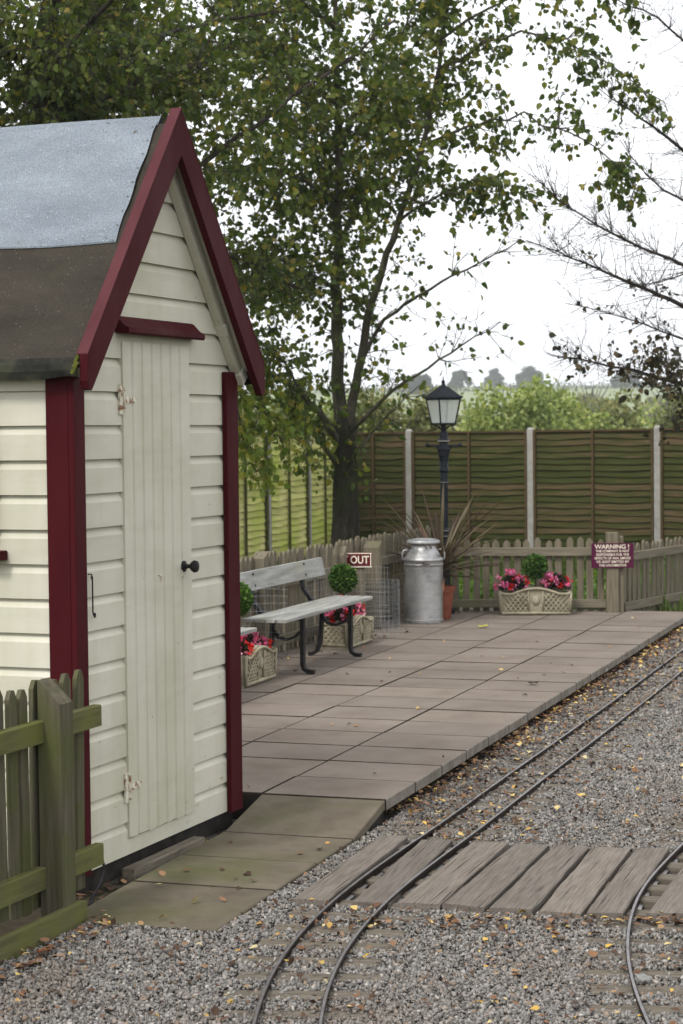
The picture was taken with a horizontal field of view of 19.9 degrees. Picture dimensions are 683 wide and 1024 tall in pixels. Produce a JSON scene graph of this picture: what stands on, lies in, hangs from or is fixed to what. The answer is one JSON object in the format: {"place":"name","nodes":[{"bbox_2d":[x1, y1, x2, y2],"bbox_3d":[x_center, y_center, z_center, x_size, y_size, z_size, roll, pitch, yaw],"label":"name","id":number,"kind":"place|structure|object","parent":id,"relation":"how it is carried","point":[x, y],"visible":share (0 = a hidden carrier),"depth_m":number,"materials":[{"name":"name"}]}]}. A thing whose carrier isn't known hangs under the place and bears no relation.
{"place":"outdoors","nodes":[
{"label":"outdoors","id":0,"kind":"place"},
{"bbox_2d":[0,885,117,936],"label":"soil","id":1,"kind":"structure","parent":0,"point":[7,926],"depth_m":7.28,"materials":[{"name":"brown soil"}]},
{"bbox_2d":[87,862,105,906],"bbox_3d":[-0.963,1.405,7.503,0.041,0.201,0.213,0,2,15],"label":"cable","id":2,"kind":"object","parent":1,"relation":"on","point":[97,888],"visible":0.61,"depth_m":7.57,"materials":[{"name":"black rubber"}]},
{"bbox_2d":[0,107,264,893],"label":"garden shed","id":3,"kind":"structure","parent":1,"relation":"on","point":[131,359],"depth_m":7.99,"materials":[{"name":"beige paint"}]},
{"bbox_2d":[0,550,7,560],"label":"window frame","id":4,"kind":"structure","parent":3,"relation":"in","point":[3,553],"depth_m":7.58,"materials":[{"name":"red paint"}]},
{"bbox_2d":[117,341,198,837],"bbox_3d":[-0.743,0.310,8.162,0.093,2.023,0.647,0,3,21],"label":"door","id":5,"kind":"structure","parent":3,"relation":"in","point":[153,391],"depth_m":8.16,"materials":[{"name":"beige paint"}]},
{"bbox_2d":[87,794,384,936],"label":"path","id":6,"kind":"structure","parent":0,"point":[269,836],"depth_m":7.99,"materials":[{"name":"grey concrete"}]},
{"bbox_2d":[0,0,682,388],"label":"sky","id":7,"kind":"structure","parent":0,"point":[516,290],"materials":[{"name":"white"}]},
{"bbox_2d":[0,607,682,1023],"bbox_3d":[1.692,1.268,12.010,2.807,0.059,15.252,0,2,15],"label":"gravel","id":8,"kind":"structure","parent":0,"point":[202,995],"depth_m":6.68,"materials":[{"name":"grey gravel"}]},
{"bbox_2d":[11,958,42,966],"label":"fallen leaf","id":9,"kind":"object","parent":8,"relation":"on","point":[34,960],"visible":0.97,"depth_m":6.54,"materials":[{"name":"brown plant"}]},
{"bbox_2d":[0,900,87,964],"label":"edging board","id":10,"kind":"object","parent":8,"relation":"on","point":[54,924],"visible":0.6,"depth_m":6.82,"materials":[{"name":"green wood"}]},
{"bbox_2d":[0,669,103,923],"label":"picket fence","id":11,"kind":"object","parent":8,"relation":"on","point":[49,860],"visible":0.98,"depth_m":7.01,"materials":[{"name":"green wood"}]},
{"bbox_2d":[122,836,204,881],"bbox_3d":[-0.735,1.446,8.132,0.060,0.056,0.660,0,3,21],"label":"timber baulk","id":12,"kind":"object","parent":8,"relation":"on","point":[136,870],"visible":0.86,"depth_m":8.03,"materials":[{"name":"grey wood"}]},
{"bbox_2d":[142,812,382,936],"bbox_3d":[-0.412,1.447,8.022,0.580,0.157,2.060,0,2,19],"label":"path base","id":13,"kind":"object","parent":8,"relation":"on","point":[378,821],"visible":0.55,"depth_m":8.82,"materials":[{"name":"grey concrete"}]},
{"bbox_2d":[0,609,682,1023],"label":"fallen leaves","id":14,"kind":"object","parent":8,"relation":"on","point":[494,755],"depth_m":8.79,"materials":[{"name":"brown plant"}]},
{"bbox_2d":[292,836,407,908],"bbox_3d":[0.054,1.453,7.902,0.135,0.048,1.216,0,2,17],"label":"crossing plank","id":15,"kind":"object","parent":8,"relation":"on","point":[337,881],"visible":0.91,"depth_m":7.80,"materials":[{"name":"grey wood"}]},
{"bbox_2d":[352,839,451,911],"bbox_3d":[0.260,1.457,7.849,0.143,0.048,1.169,0,2,15],"label":"crossing plank","id":16,"kind":"object","parent":8,"relation":"on","point":[421,855],"visible":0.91,"depth_m":7.79,"materials":[{"name":"grey wood"}]},
{"bbox_2d":[210,643,682,1023],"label":"railway track","id":17,"kind":"structure","parent":8,"relation":"on","point":[361,884],"depth_m":7.61,"materials":[{"name":"metal"}]},
{"bbox_2d":[232,631,670,819],"bbox_3d":[0.418,1.214,13.830,2.520,0.191,9.490,0,2,19],"label":"platform base","id":18,"kind":"object","parent":8,"relation":"on","point":[249,801],"visible":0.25,"depth_m":9.12,"materials":[{"name":"grey concrete"}]},
{"bbox_2d":[397,842,508,914],"bbox_3d":[0.463,1.454,7.799,0.164,0.048,1.154,0,2,18],"label":"crossing plank","id":19,"kind":"object","parent":8,"relation":"on","point":[436,890],"visible":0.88,"depth_m":7.70,"materials":[{"name":"grey wood"}]},
{"bbox_2d":[442,844,548,916],"bbox_3d":[0.626,1.453,7.739,0.166,0.048,1.139,0,2,18],"label":"crossing plank","id":20,"kind":"object","parent":8,"relation":"on","point":[489,886],"visible":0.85,"depth_m":7.62,"materials":[{"name":"grey wood"}]},
{"bbox_2d":[489,845,588,919],"bbox_3d":[0.795,1.453,7.697,0.161,0.048,1.155,0,2,18],"label":"crossing plank","id":21,"kind":"object","parent":8,"relation":"on","point":[532,890],"visible":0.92,"depth_m":7.59,"materials":[{"name":"grey wood"}]},
{"bbox_2d":[538,847,629,925],"bbox_3d":[0.964,1.457,7.658,0.163,0.048,1.146,0,2,17],"label":"crossing plank","id":22,"kind":"object","parent":8,"relation":"on","point":[579,889],"visible":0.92,"depth_m":7.57,"materials":[{"name":"grey wood"}]},
{"bbox_2d":[586,848,668,924],"bbox_3d":[1.129,1.454,7.630,0.138,0.048,1.182,0,2,18],"label":"crossing plank","id":23,"kind":"object","parent":8,"relation":"on","point":[617,896],"visible":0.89,"depth_m":7.52,"materials":[{"name":"grey wood"}]},
{"bbox_2d":[580,817,682,1023],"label":"railway track","id":24,"kind":"structure","parent":8,"relation":"on","point":[655,885],"depth_m":6.75,"materials":[{"name":"wood"}]},
{"bbox_2d":[634,973,651,979],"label":"fallen leaf","id":25,"kind":"object","parent":24,"relation":"on","point":[642,976],"visible":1,"depth_m":6.22,"materials":[{"name":"white plant"}]},
{"bbox_2d":[647,868,682,922],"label":"crossing plank","id":26,"kind":"object","parent":24,"relation":"on","point":[669,902],"visible":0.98,"depth_m":7.22,"materials":[{"name":"grey wood"}]},
{"bbox_2d":[624,537,682,610],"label":"picket fence","id":27,"kind":"object","parent":8,"relation":"on","point":[671,551],"visible":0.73,"depth_m":18.62,"materials":[{"name":"beige wood"}]},
{"bbox_2d":[241,607,682,809],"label":"platform","id":28,"kind":"structure","parent":0,"point":[295,742],"depth_m":12.44,"materials":[{"name":"concrete"}]},
{"bbox_2d":[241,627,256,635],"bbox_3d":[-1.048,0.850,11.789,0.507,0.718,1.934,0,2,19],"label":"platform bench","id":29,"kind":"object","parent":28,"relation":"on","point":[247,630],"visible":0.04,"depth_m":12.52,"materials":[{"name":"white paint"}]},
{"bbox_2d":[241,645,277,687],"bbox_3d":[-0.649,1.022,13.125,0.263,0.255,0.587,0,2,19],"label":"stone planter","id":30,"kind":"object","parent":28,"relation":"on","point":[260,666],"visible":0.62,"depth_m":13.04,"materials":[{"name":"stone"}]},
{"bbox_2d":[240,581,253,616],"bbox_3d":[-0.701,0.714,13.100,0.236,0.514,0.240,-1,2,0],"label":"box topiary","id":31,"kind":"object","parent":30,"relation":"in","point":[246,599],"visible":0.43,"depth_m":13.04,"materials":[{"name":"green plant"}]},
{"bbox_2d":[241,636,257,655],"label":"begonia plant","id":32,"kind":"object","parent":30,"relation":"in","point":[246,646],"visible":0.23,"depth_m":12.94,"materials":[{"name":"red plant"}]},
{"bbox_2d":[241,632,272,647],"bbox_3d":[-0.604,0.887,13.274,0.284,0.160,0.244,-1,2,0],"label":"begonia plant","id":33,"kind":"object","parent":30,"relation":"on","point":[255,639],"visible":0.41,"depth_m":13.23,"materials":[{"name":"pink plant"}]},
{"bbox_2d":[253,551,269,645],"bbox_3d":[-0.599,0.744,14.472,0.100,0.900,0.100,0,2,19],"label":"fence post","id":34,"kind":"object","parent":28,"relation":"on","point":[261,559],"visible":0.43,"depth_m":14.42,"materials":[{"name":"beige wood"}]},
{"bbox_2d":[240,582,287,673],"bbox_3d":[-0.786,0.829,13.231,0.918,0.675,0.247,-3,3,-44],"label":"wire guard","id":35,"kind":"object","parent":28,"relation":"on","point":[265,625],"visible":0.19,"depth_m":13.47,"materials":[{"name":"grey metal"}]},
{"bbox_2d":[240,557,372,673],"bbox_3d":[-0.263,0.746,14.129,0.507,0.718,1.934,0,2,19],"label":"platform bench","id":36,"kind":"object","parent":28,"relation":"on","point":[299,570],"visible":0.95,"depth_m":14.12,"materials":[{"name":"white paint"}]},
{"bbox_2d":[240,525,430,652],"bbox_3d":[-0.508,0.700,14.809,0.066,0.821,8.402,0,2,20],"label":"picket fence","id":37,"kind":"object","parent":28,"relation":"on","point":[292,594],"visible":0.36,"depth_m":15.71,"materials":[{"name":"beige wood"}]},
{"bbox_2d":[347,552,371,607],"bbox_3d":[0.119,0.669,16.354,0.280,0.664,0.038,0,2,9],"label":"exit sign","id":38,"kind":"object","parent":37,"relation":"attached to","point":[358,560],"visible":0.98,"depth_m":16.33,"materials":[{"name":"beige wood"}]},
{"bbox_2d":[333,546,346,594],"bbox_3d":[-0.016,0.700,16.227,0.105,0.830,0.105,0,2,15],"label":"fence post","id":39,"kind":"object","parent":28,"relation":"on","point":[342,556],"visible":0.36,"depth_m":16.18,"materials":[{"name":"beige wood"}]},
{"bbox_2d":[320,615,373,648],"bbox_3d":[0.045,0.930,15.369,0.263,0.240,0.606,0,2,19],"label":"stone planter","id":40,"kind":"object","parent":28,"relation":"on","point":[335,637],"visible":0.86,"depth_m":15.13,"materials":[{"name":"stone"}]},
{"bbox_2d":[325,607,354,622],"bbox_3d":[-0.033,0.778,15.207,0.274,0.173,0.269,-1,2,0],"label":"begonia plant","id":41,"kind":"object","parent":40,"relation":"in","point":[335,615],"visible":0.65,"depth_m":15.15,"materials":[{"name":"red plant"}]},
{"bbox_2d":[327,562,358,595],"bbox_3d":[0.015,0.631,15.480,0.255,0.470,0.246,-1,2,0],"label":"box topiary","id":42,"kind":"object","parent":40,"relation":"in","point":[336,577],"visible":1,"depth_m":15.41,"materials":[{"name":"green plant"}]},
{"bbox_2d":[353,602,365,615],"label":"begonia plant","id":43,"kind":"object","parent":40,"relation":"in","point":[358,609],"visible":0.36,"depth_m":15.47,"materials":[{"name":"pink plant"}]},
{"bbox_2d":[306,566,389,649],"bbox_3d":[-0.034,0.757,15.414,0.812,0.625,0.318,-2,3,-36],"label":"wire guard","id":44,"kind":"object","parent":28,"relation":"on","point":[365,572],"visible":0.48,"depth_m":15.52,"materials":[{"name":"grey metal"}]},
{"bbox_2d":[363,541,381,628],"bbox_3d":[0.269,0.672,16.662,0.135,0.845,0.135,0,2,11],"label":"fence post","id":45,"kind":"object","parent":28,"relation":"on","point":[375,549],"visible":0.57,"depth_m":16.59,"materials":[{"name":"beige wood"}]},
{"bbox_2d":[364,579,399,634],"bbox_3d":[0.364,0.797,16.269,0.247,0.465,0.402,0,2,16],"label":"wire guard","id":46,"kind":"object","parent":28,"relation":"on","point":[383,605],"visible":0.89,"depth_m":16.25,"materials":[{"name":"grey metal"}]},
{"bbox_2d":[401,538,444,623],"bbox_3d":[0.721,0.600,17.139,0.350,0.741,0.350,1,3,26],"label":"milk churn","id":47,"kind":"object","parent":28,"relation":"on","point":[423,592],"visible":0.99,"depth_m":17.00,"materials":[{"name":"metal"}]},
{"bbox_2d":[424,377,462,613],"bbox_3d":[0.944,-0.108,17.931,0.304,2.285,0.260,-2,3,-28],"label":"lamp post","id":48,"kind":"object","parent":28,"relation":"on","point":[443,400],"visible":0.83,"depth_m":17.87,"materials":[{"name":"metal"}]},
{"bbox_2d":[443,584,454,619],"bbox_3d":[0.893,0.807,17.408,0.252,0.302,0.252,-1,2,0],"label":"terracotta pot","id":49,"kind":"object","parent":28,"relation":"on","point":[449,590],"visible":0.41,"depth_m":17.33,"materials":[{"name":"ceramic"}]},
{"bbox_2d":[381,480,527,590],"bbox_3d":[0.901,0.227,17.358,1.563,1.000,1.460,-2,3,-39],"label":"cordyline plant","id":50,"kind":"object","parent":49,"relation":"in","point":[450,548],"visible":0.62,"depth_m":17.41,"materials":[{"name":"brown plant"}]},
{"bbox_2d":[435,537,605,610],"bbox_3d":[1.628,0.594,18.095,1.815,0.716,0.064,0,2,7],"label":"picket fence","id":51,"kind":"object","parent":28,"relation":"on","point":[580,551],"visible":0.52,"depth_m":18.07,"materials":[{"name":"beige wood"}]},
{"bbox_2d":[498,585,571,614],"bbox_3d":[1.768,0.805,17.802,0.666,0.255,0.273,0,2,5],"label":"stone planter","id":52,"kind":"object","parent":28,"relation":"on","point":[534,600],"visible":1,"depth_m":17.69,"materials":[{"name":"stone"}]},
{"bbox_2d":[493,568,529,590],"bbox_3d":[1.559,0.617,17.809,0.315,0.209,0.300,-2,3,-38],"label":"begonia plant","id":53,"kind":"object","parent":52,"relation":"in","point":[511,581],"visible":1,"depth_m":17.76,"materials":[{"name":"pink plant"}]},
{"bbox_2d":[522,553,548,586],"bbox_3d":[1.774,0.560,17.822,0.260,0.382,0.259,-1,2,0],"label":"box topiary","id":54,"kind":"object","parent":52,"relation":"in","point":[536,567],"visible":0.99,"depth_m":17.76,"materials":[{"name":"green plant"}]},
{"bbox_2d":[539,572,573,590],"bbox_3d":[1.964,0.627,17.803,0.308,0.175,0.285,-1,2,0],"label":"begonia plant","id":55,"kind":"object","parent":52,"relation":"in","point":[552,580],"visible":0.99,"depth_m":17.75,"materials":[{"name":"pink plant"}]},
{"bbox_2d":[591,532,633,612],"bbox_3d":[2.483,0.614,17.889,0.384,0.855,0.116,0,2,3],"label":"warning sign","id":56,"kind":"object","parent":28,"relation":"on","point":[613,554],"visible":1,"depth_m":17.83,"materials":[{"name":"beige wood"}]},
{"bbox_2d":[246,385,682,428],"bbox_3d":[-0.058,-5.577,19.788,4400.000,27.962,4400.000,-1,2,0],"label":"field","id":57,"kind":"structure","parent":0,"point":[467,395],"depth_m":547.86,"materials":[{"name":"green plant"}]},
{"bbox_2d":[407,373,434,394],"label":"tree","id":58,"kind":"object","parent":57,"relation":"on","point":[416,382],"visible":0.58,"depth_m":558.00,"materials":[{"name":"grey plant"}]},
{"bbox_2d":[448,369,472,387],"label":"tree","id":59,"kind":"object","parent":57,"relation":"on","point":[458,377],"visible":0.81,"depth_m":657.00,"materials":[{"name":"grey plant"}]},
{"bbox_2d":[246,378,682,392],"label":"hedgerow","id":60,"kind":"object","parent":57,"relation":"on","point":[513,386],"visible":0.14,"depth_m":603.49,"materials":[{"name":"green plant"}]},
{"bbox_2d":[483,367,504,385],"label":"tree","id":61,"kind":"object","parent":57,"relation":"on","point":[495,376],"visible":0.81,"depth_m":696.95,"materials":[{"name":"grey plant"}]},
{"bbox_2d":[514,366,543,386],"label":"tree","id":62,"kind":"object","parent":57,"relation":"on","point":[527,372],"visible":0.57,"depth_m":677.23,"materials":[{"name":"grey plant"}]},
{"bbox_2d":[575,387,608,416],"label":"field tree","id":63,"kind":"object","parent":57,"relation":"on","point":[592,396],"visible":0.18,"depth_m":258.13,"materials":[{"name":"green plant"}]},
{"bbox_2d":[610,371,643,387],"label":"tree","id":64,"kind":"object","parent":57,"relation":"on","point":[618,378],"visible":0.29,"depth_m":616.75,"materials":[{"name":"grey plant"}]},
{"bbox_2d":[642,388,682,417],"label":"field tree","id":65,"kind":"object","parent":57,"relation":"on","point":[658,400],"visible":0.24,"depth_m":298.26,"materials":[{"name":"green plant"}]},
{"bbox_2d":[304,550,682,611],"bbox_3d":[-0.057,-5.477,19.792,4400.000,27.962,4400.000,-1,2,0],"label":"ground","id":66,"kind":"structure","parent":0,"point":[513,560],"depth_m":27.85,"materials":[{"name":"green plant"}]},
{"bbox_2d":[0,0,246,141],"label":"backdrop tree","id":67,"kind":"object","parent":66,"relation":"on","point":[109,71],"depth_m":23.91,"materials":[{"name":"green plant"}]},
{"bbox_2d":[0,0,433,463],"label":"broadleaf tree","id":68,"kind":"object","parent":66,"relation":"on","point":[62,51],"visible":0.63,"depth_m":15.50,"materials":[{"name":"green plant"}]},
{"bbox_2d":[238,387,315,431],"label":"hedge bush","id":69,"kind":"object","parent":66,"relation":"on","point":[278,410],"depth_m":43.62,"materials":[{"name":"green plant"}]},
{"bbox_2d":[238,340,315,502],"bbox_3d":[-0.743,-0.193,17.419,1.510,2.712,1.036,-2,3,-35],"label":"sapling","id":70,"kind":"object","parent":66,"relation":"on","point":[247,404],"visible":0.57,"depth_m":17.48,"materials":[{"name":"green plant"}]},
{"bbox_2d":[238,430,333,558],"bbox_3d":[-1.173,-0.062,24.198,0.187,1.942,10.172,0,2,14],"label":"panel fence","id":71,"kind":"object","parent":66,"relation":"on","point":[298,513],"visible":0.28,"depth_m":25.90,"materials":[{"name":"wood"}]},
{"bbox_2d":[249,386,382,431],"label":"hedge bush","id":72,"kind":"object","parent":66,"relation":"on","point":[325,408],"visible":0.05,"depth_m":46.10,"materials":[{"name":"green plant"}]},
{"bbox_2d":[91,0,675,551],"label":"poplar tree","id":73,"kind":"object","parent":66,"relation":"on","point":[341,450],"visible":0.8,"depth_m":20.34,"materials":[{"name":"green plant"}]},
{"bbox_2d":[325,385,467,431],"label":"hedge bush","id":74,"kind":"object","parent":66,"relation":"on","point":[420,413],"visible":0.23,"depth_m":46.60,"materials":[{"name":"green plant"}]},
{"bbox_2d":[456,373,582,430],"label":"hedge bush","id":75,"kind":"object","parent":66,"relation":"on","point":[528,410],"visible":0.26,"depth_m":44.23,"materials":[{"name":"green plant"}]},
{"bbox_2d":[356,426,682,558],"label":"panel fence","id":76,"kind":"object","parent":66,"relation":"on","point":[563,486],"visible":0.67,"depth_m":27.93,"materials":[{"name":"wood"}]},
{"bbox_2d":[499,382,591,429],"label":"hedge bush","id":77,"kind":"object","parent":66,"relation":"on","point":[576,416],"visible":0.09,"depth_m":48.69,"materials":[{"name":"green plant"}]},
{"bbox_2d":[451,561,682,609],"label":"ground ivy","id":78,"kind":"object","parent":66,"relation":"on","point":[595,585],"visible":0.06,"depth_m":19.68,"materials":[{"name":"green plant"}]},
{"bbox_2d":[485,0,682,445],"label":"bare tree","id":79,"kind":"object","parent":66,"relation":"on","point":[651,362],"visible":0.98,"depth_m":18.95,"materials":[{"name":"brown plant"}]},
{"bbox_2d":[545,384,654,428],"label":"hedge bush","id":80,"kind":"object","parent":66,"relation":"on","point":[614,408],"visible":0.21,"depth_m":51.51,"materials":[{"name":"green plant"}]},
{"bbox_2d":[581,398,665,429],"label":"hedge bush","id":81,"kind":"object","parent":66,"relation":"on","point":[592,424],"visible":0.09,"depth_m":48.11,"materials":[{"name":"green plant"}]},
{"bbox_2d":[645,394,682,428],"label":"hedge bush","id":82,"kind":"object","parent":66,"relation":"on","point":[662,417],"visible":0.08,"depth_m":46.21,"materials":[{"name":"green plant"}]}
]}

